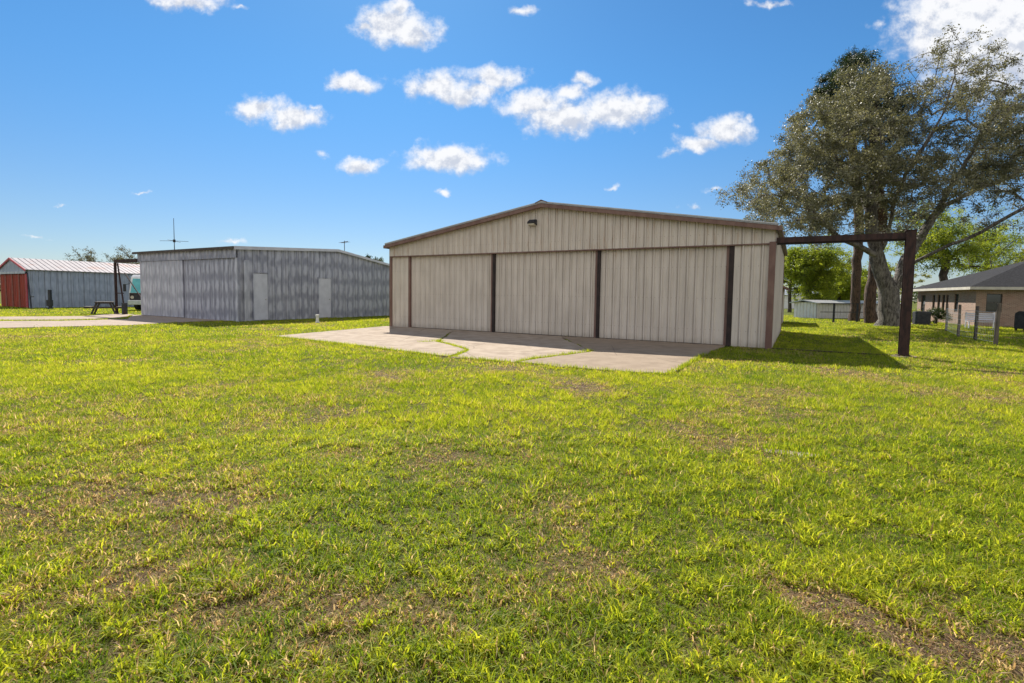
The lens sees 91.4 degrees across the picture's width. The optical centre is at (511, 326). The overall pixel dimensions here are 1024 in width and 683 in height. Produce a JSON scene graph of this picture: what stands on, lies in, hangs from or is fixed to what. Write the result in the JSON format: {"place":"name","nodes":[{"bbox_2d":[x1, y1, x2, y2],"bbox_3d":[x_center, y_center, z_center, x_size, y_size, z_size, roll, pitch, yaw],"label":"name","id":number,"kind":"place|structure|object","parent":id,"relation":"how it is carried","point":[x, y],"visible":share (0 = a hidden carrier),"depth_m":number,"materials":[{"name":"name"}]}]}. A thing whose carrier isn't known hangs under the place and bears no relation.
{"place":"outdoors","nodes":[
{"label":"outdoors","id":0,"kind":"place"},
{"bbox_2d":[0,292,1023,682],"bbox_3d":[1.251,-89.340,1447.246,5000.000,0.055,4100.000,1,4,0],"label":"ground","id":1,"kind":"structure","parent":0,"point":[554,570],"depth_m":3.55,"materials":[{"name":"green plant"}]},
{"bbox_2d":[46,290,53,308],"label":"steel post","id":2,"kind":"object","parent":1,"relation":"on","point":[49,302],"visible":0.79,"depth_m":41.57,"materials":[{"name":"black metal"}]},
{"bbox_2d":[0,314,132,319],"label":"taxiway","id":3,"kind":"structure","parent":1,"relation":"on","point":[110,316],"depth_m":29.32,"materials":[{"name":"concrete"}]},
{"bbox_2d":[0,257,139,308],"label":"hangar","id":4,"kind":"structure","parent":1,"relation":"on","point":[27,282],"depth_m":45.51,"materials":[{"name":"grey metal"}]},
{"bbox_2d":[0,274,7,306],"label":"sliding door","id":5,"kind":"structure","parent":4,"relation":"in","point":[3,281],"depth_m":45.80,"materials":[{"name":"red metal"}]},
{"bbox_2d":[6,274,13,306],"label":"sliding door","id":6,"kind":"structure","parent":4,"relation":"in","point":[10,290],"depth_m":45.02,"materials":[{"name":"red metal"}]},
{"bbox_2d":[13,274,20,307],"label":"sliding door","id":7,"kind":"structure","parent":4,"relation":"in","point":[16,277],"depth_m":44.25,"materials":[{"name":"red metal"}]},
{"bbox_2d":[20,274,27,306],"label":"sliding door","id":8,"kind":"structure","parent":4,"relation":"in","point":[23,277],"depth_m":43.45,"materials":[{"name":"red metal"}]},
{"bbox_2d":[65,246,98,261],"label":"tree","id":9,"kind":"object","parent":1,"relation":"on","point":[86,260],"visible":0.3,"depth_m":94.42,"materials":[{"name":"green plant"}]},
{"bbox_2d":[84,301,121,313],"bbox_3d":[-28.111,-1.282,34.516,2.064,0.874,1.598,-1,4,-32],"label":"picnic table","id":10,"kind":"object","parent":1,"relation":"on","point":[113,307],"visible":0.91,"depth_m":34.15,"materials":[{"name":"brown wood"}]},
{"bbox_2d":[78,246,139,263],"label":"tree","id":11,"kind":"object","parent":1,"relation":"on","point":[87,257],"visible":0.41,"depth_m":90.72,"materials":[{"name":"green plant"}]},
{"bbox_2d":[0,315,227,327],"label":"taxiway","id":12,"kind":"structure","parent":1,"relation":"on","point":[138,319],"depth_m":25.27,"materials":[{"name":"concrete"}]},
{"bbox_2d":[123,275,140,309],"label":"motorhome","id":13,"kind":"object","parent":1,"relation":"on","point":[134,299],"visible":0.3,"depth_m":41.34,"materials":[{"name":"teal paint"}]},
{"bbox_2d":[113,246,388,321],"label":"hangar","id":14,"kind":"structure","parent":1,"relation":"on","point":[240,283],"depth_m":30.93,"materials":[{"name":"metal"}]},
{"bbox_2d":[140,260,182,316],"bbox_3d":[-22.329,-2.408,31.793,5.120,3.490,0.080,3,4,30],"label":"sliding door","id":15,"kind":"structure","parent":14,"relation":"in","point":[160,281],"depth_m":31.71,"materials":[{"name":"metal"}]},
{"bbox_2d":[171,218,187,249],"bbox_3d":[-24.824,-6.617,36.735,1.362,2.650,1.362,3,4,35],"label":"antenna","id":16,"kind":"object","parent":14,"relation":"on","point":[174,240],"visible":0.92,"depth_m":36.75,"materials":[{"name":"black metal"}]},
{"bbox_2d":[252,272,268,320],"bbox_3d":[-14.542,-1.745,28.953,0.120,2.780,0.973,3,4,30],"label":"personnel door","id":17,"kind":"structure","parent":14,"relation":"in","point":[260,285],"depth_m":28.94,"materials":[{"name":"grey paint"}]},
{"bbox_2d":[317,277,331,317],"bbox_3d":[-12.301,-1.901,32.892,0.120,2.660,1.065,3,4,30],"label":"personnel door","id":18,"kind":"structure","parent":14,"relation":"in","point":[324,285],"depth_m":32.89,"materials":[{"name":"grey paint"}]},
{"bbox_2d":[272,326,465,356],"bbox_3d":[-3.899,0.420,19.736,10.880,0.095,7.579,3,4,36],"label":"concrete apron","id":19,"kind":"object","parent":1,"relation":"on","point":[407,338],"visible":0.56,"depth_m":18.75,"materials":[{"name":"grey concrete"}]},
{"bbox_2d":[365,254,383,261],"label":"tree","id":20,"kind":"object","parent":1,"relation":"on","point":[380,259],"visible":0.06,"depth_m":85.13,"materials":[{"name":"green plant"}]},
{"bbox_2d":[0,285,923,303],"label":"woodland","id":21,"kind":"object","parent":1,"relation":"on","point":[915,297],"depth_m":191.96,"materials":[{"name":"green plant"}]},
{"bbox_2d":[442,331,588,362],"bbox_3d":[-0.146,0.595,17.818,5.075,0.090,10.644,1,4,0],"label":"concrete apron","id":22,"kind":"object","parent":1,"relation":"on","point":[504,346],"visible":0.65,"depth_m":16.84,"materials":[{"name":"grey concrete"}]},
{"bbox_2d":[518,336,723,373],"bbox_3d":[2.882,0.777,15.545,6.084,0.098,8.337,3,4,29],"label":"concrete apron","id":23,"kind":"object","parent":1,"relation":"on","point":[639,355],"visible":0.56,"depth_m":14.29,"materials":[{"name":"grey concrete"}]},
{"bbox_2d":[383,200,917,357],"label":"hangar","id":24,"kind":"structure","parent":1,"relation":"on","point":[541,267],"depth_m":19.71,"materials":[{"name":"beige paint"}]},
{"bbox_2d":[411,254,490,331],"bbox_3d":[-2.937,-1.594,23.542,4.657,3.518,0.085,3,4,30],"label":"sliding door","id":25,"kind":"structure","parent":24,"relation":"in","point":[452,292],"depth_m":23.46,"materials":[{"name":"beige paint"}]},
{"bbox_2d":[495,251,595,337],"bbox_3d":[1.298,-1.383,21.137,4.669,3.518,0.085,3,4,30],"label":"sliding door","id":26,"kind":"structure","parent":24,"relation":"in","point":[543,293],"depth_m":21.04,"materials":[{"name":"beige paint"}]},
{"bbox_2d":[599,246,726,344],"bbox_3d":[5.506,-1.174,18.751,4.599,3.518,0.085,3,4,30],"label":"sliding door","id":27,"kind":"structure","parent":24,"relation":"in","point":[663,294],"depth_m":18.64,"materials":[{"name":"beige paint"}]},
{"bbox_2d":[782,286,789,322],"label":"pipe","id":28,"kind":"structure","parent":1,"relation":"on","point":[785,288],"depth_m":34.66,"materials":[{"name":"grey metal"}]},
{"bbox_2d":[762,449,818,456],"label":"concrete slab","id":29,"kind":"structure","parent":1,"relation":"on","point":[790,452],"depth_m":5.51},
{"bbox_2d":[783,251,821,311],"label":"tree","id":30,"kind":"object","parent":1,"relation":"on","point":[794,290],"visible":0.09,"depth_m":63.69,"materials":[{"name":"green plant"}]},
{"bbox_2d":[784,234,864,299],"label":"tree","id":31,"kind":"object","parent":1,"relation":"on","point":[806,267],"visible":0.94,"depth_m":50.29,"materials":[{"name":"green plant"}]},
{"bbox_2d":[818,260,865,300],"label":"tree","id":32,"kind":"object","parent":1,"relation":"on","point":[844,295],"visible":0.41,"depth_m":55.69,"materials":[{"name":"green plant"}]},
{"bbox_2d":[801,45,884,320],"bbox_3d":[25.613,-11.329,39.629,9.739,22.282,5.148,-1,4,-31],"label":"pine tree","id":33,"kind":"object","parent":1,"relation":"on","point":[849,58],"visible":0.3,"depth_m":39.58,"materials":[{"name":"green plant"}]},
{"bbox_2d":[789,300,900,318],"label":"storage building","id":34,"kind":"structure","parent":1,"relation":"on","point":[816,309],"depth_m":45.10,"materials":[{"name":"white paint"}]},
{"bbox_2d":[821,303,900,322],"bbox_3d":[26.588,-1.026,37.748,8.073,1.450,0.100,0,4,-14],"label":"metal fence","id":35,"kind":"object","parent":1,"relation":"on","point":[856,312],"visible":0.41,"depth_m":37.22,"materials":[{"name":"black metal"}]},
{"bbox_2d":[711,22,1023,326],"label":"oak tree","id":36,"kind":"object","parent":1,"relation":"on","point":[831,146],"visible":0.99,"depth_m":29.17,"materials":[{"name":"green plant"}]},
{"bbox_2d":[834,62,914,323],"bbox_3d":[25.988,-9.319,35.920,7.761,18.889,4.206,-1,4,-29],"label":"pine tree","id":37,"kind":"object","parent":1,"relation":"on","point":[870,316],"visible":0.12,"depth_m":35.88,"materials":[{"name":"green plant"}]},
{"bbox_2d":[865,261,931,295],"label":"tree","id":38,"kind":"object","parent":1,"relation":"on","point":[920,280],"visible":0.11,"depth_m":94.51,"materials":[{"name":"green plant"}]},
{"bbox_2d":[911,311,932,324],"bbox_3d":[29.363,-0.618,35.858,1.000,0.950,1.000,2,4,22],"label":"air conditioner","id":39,"kind":"object","parent":1,"relation":"on","point":[921,317],"visible":0.94,"depth_m":35.51,"materials":[{"name":"black metal"}]},
{"bbox_2d":[926,306,952,323],"bbox_3d":[31.086,-0.673,36.940,2.336,1.679,2.217,4,5,45],"label":"bush","id":40,"kind":"object","parent":1,"relation":"on","point":[937,312],"visible":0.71,"depth_m":36.61,"materials":[{"name":"green plant"}]},
{"bbox_2d":[861,201,1023,287],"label":"tree","id":41,"kind":"object","parent":1,"relation":"on","point":[943,235],"visible":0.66,"depth_m":48.29,"materials":[{"name":"green plant"}]},
{"bbox_2d":[945,304,948,330],"bbox_3d":[24.747,-0.499,28.457,0.136,1.616,0.119,1,4,0],"label":"fence post","id":42,"kind":"object","parent":1,"relation":"on","point":[947,306],"visible":0.8,"depth_m":28.43,"materials":[{"name":"grey wood"}]},
{"bbox_2d":[956,305,961,336],"bbox_3d":[21.285,-0.246,23.804,0.129,1.598,0.124,1,4,0],"label":"fence post","id":43,"kind":"object","parent":1,"relation":"on","point":[959,317],"visible":0.81,"depth_m":23.78,"materials":[{"name":"grey wood"}]},
{"bbox_2d":[913,261,1023,326],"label":"brick house","id":44,"kind":"structure","parent":1,"relation":"on","point":[986,291],"depth_m":35.34,"materials":[{"name":"brown brick"}]},
{"bbox_2d":[921,295,925,310],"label":"window","id":45,"kind":"structure","parent":44,"relation":"in","point":[923,296],"depth_m":43.42,"materials":[{"name":"black glass"}]},
{"bbox_2d":[955,294,958,311],"bbox_3d":[33.333,-1.760,37.384,0.060,1.344,0.621,2,4,22],"label":"window","id":46,"kind":"structure","parent":44,"relation":"in","point":[957,295],"depth_m":37.51,"materials":[{"name":"black glass"}]},
{"bbox_2d":[986,294,1001,311],"bbox_3d":[33.116,-1.625,34.391,0.849,1.244,0.060,2,4,22],"label":"window","id":47,"kind":"structure","parent":44,"relation":"in","point":[992,300],"depth_m":34.40,"materials":[{"name":"black glass"}]},
{"bbox_2d":[973,306,978,339],"bbox_3d":[20.251,-0.114,21.809,0.141,1.556,0.129,1,4,0],"label":"fence post","id":48,"kind":"object","parent":1,"relation":"on","point":[975,325],"visible":0.85,"depth_m":21.77,"materials":[{"name":"grey wood"}]},
{"bbox_2d":[965,312,994,327],"bbox_3d":[29.718,-0.383,31.646,1.500,1.020,0.515,2,4,22],"label":"garden bench","id":49,"kind":"object","parent":1,"relation":"on","point":[991,316],"visible":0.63,"depth_m":31.72,"materials":[{"name":"grey paint"}]},
{"bbox_2d":[953,206,1023,273],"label":"tree","id":50,"kind":"object","parent":1,"relation":"on","point":[999,254],"visible":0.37,"depth_m":56.40,"materials":[{"name":"green plant"}]},
{"bbox_2d":[993,303,1001,344],"bbox_3d":[19.096,-0.070,19.673,0.176,1.704,0.144,1,4,0],"label":"fence post","id":51,"kind":"object","parent":1,"relation":"on","point":[997,325],"visible":0.85,"depth_m":19.63,"materials":[{"name":"grey wood"}]},
{"bbox_2d":[945,308,993,341],"bbox_3d":[21.752,-0.219,24.253,0.401,1.212,10.464,3,4,33],"label":"wire fence","id":52,"kind":"object","parent":51,"relation":"attached to","point":[966,322],"visible":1,"depth_m":22.99,"materials":[{"name":"metal"}]},
{"bbox_2d":[994,247,1023,266],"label":"tree","id":53,"kind":"object","parent":1,"relation":"on","point":[1013,249],"visible":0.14,"depth_m":75.75,"materials":[{"name":"green plant"}]},
{"bbox_2d":[1014,311,1023,330],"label":"barbecue","id":54,"kind":"object","parent":1,"relation":"on","point":[1019,320],"visible":0.94,"depth_m":29.50,"materials":[{"name":"black metal"}]},
{"bbox_2d":[0,0,1023,300],"label":"sky","id":55,"kind":"structure","parent":0,"point":[368,125],"materials":[{"name":"blue"}]},
{"bbox_2d":[784,290,817,308],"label":"house","id":56,"kind":"structure","parent":0,"point":[786,300],"depth_m":87.84,"materials":[{"name":"white paint"}]}
]}

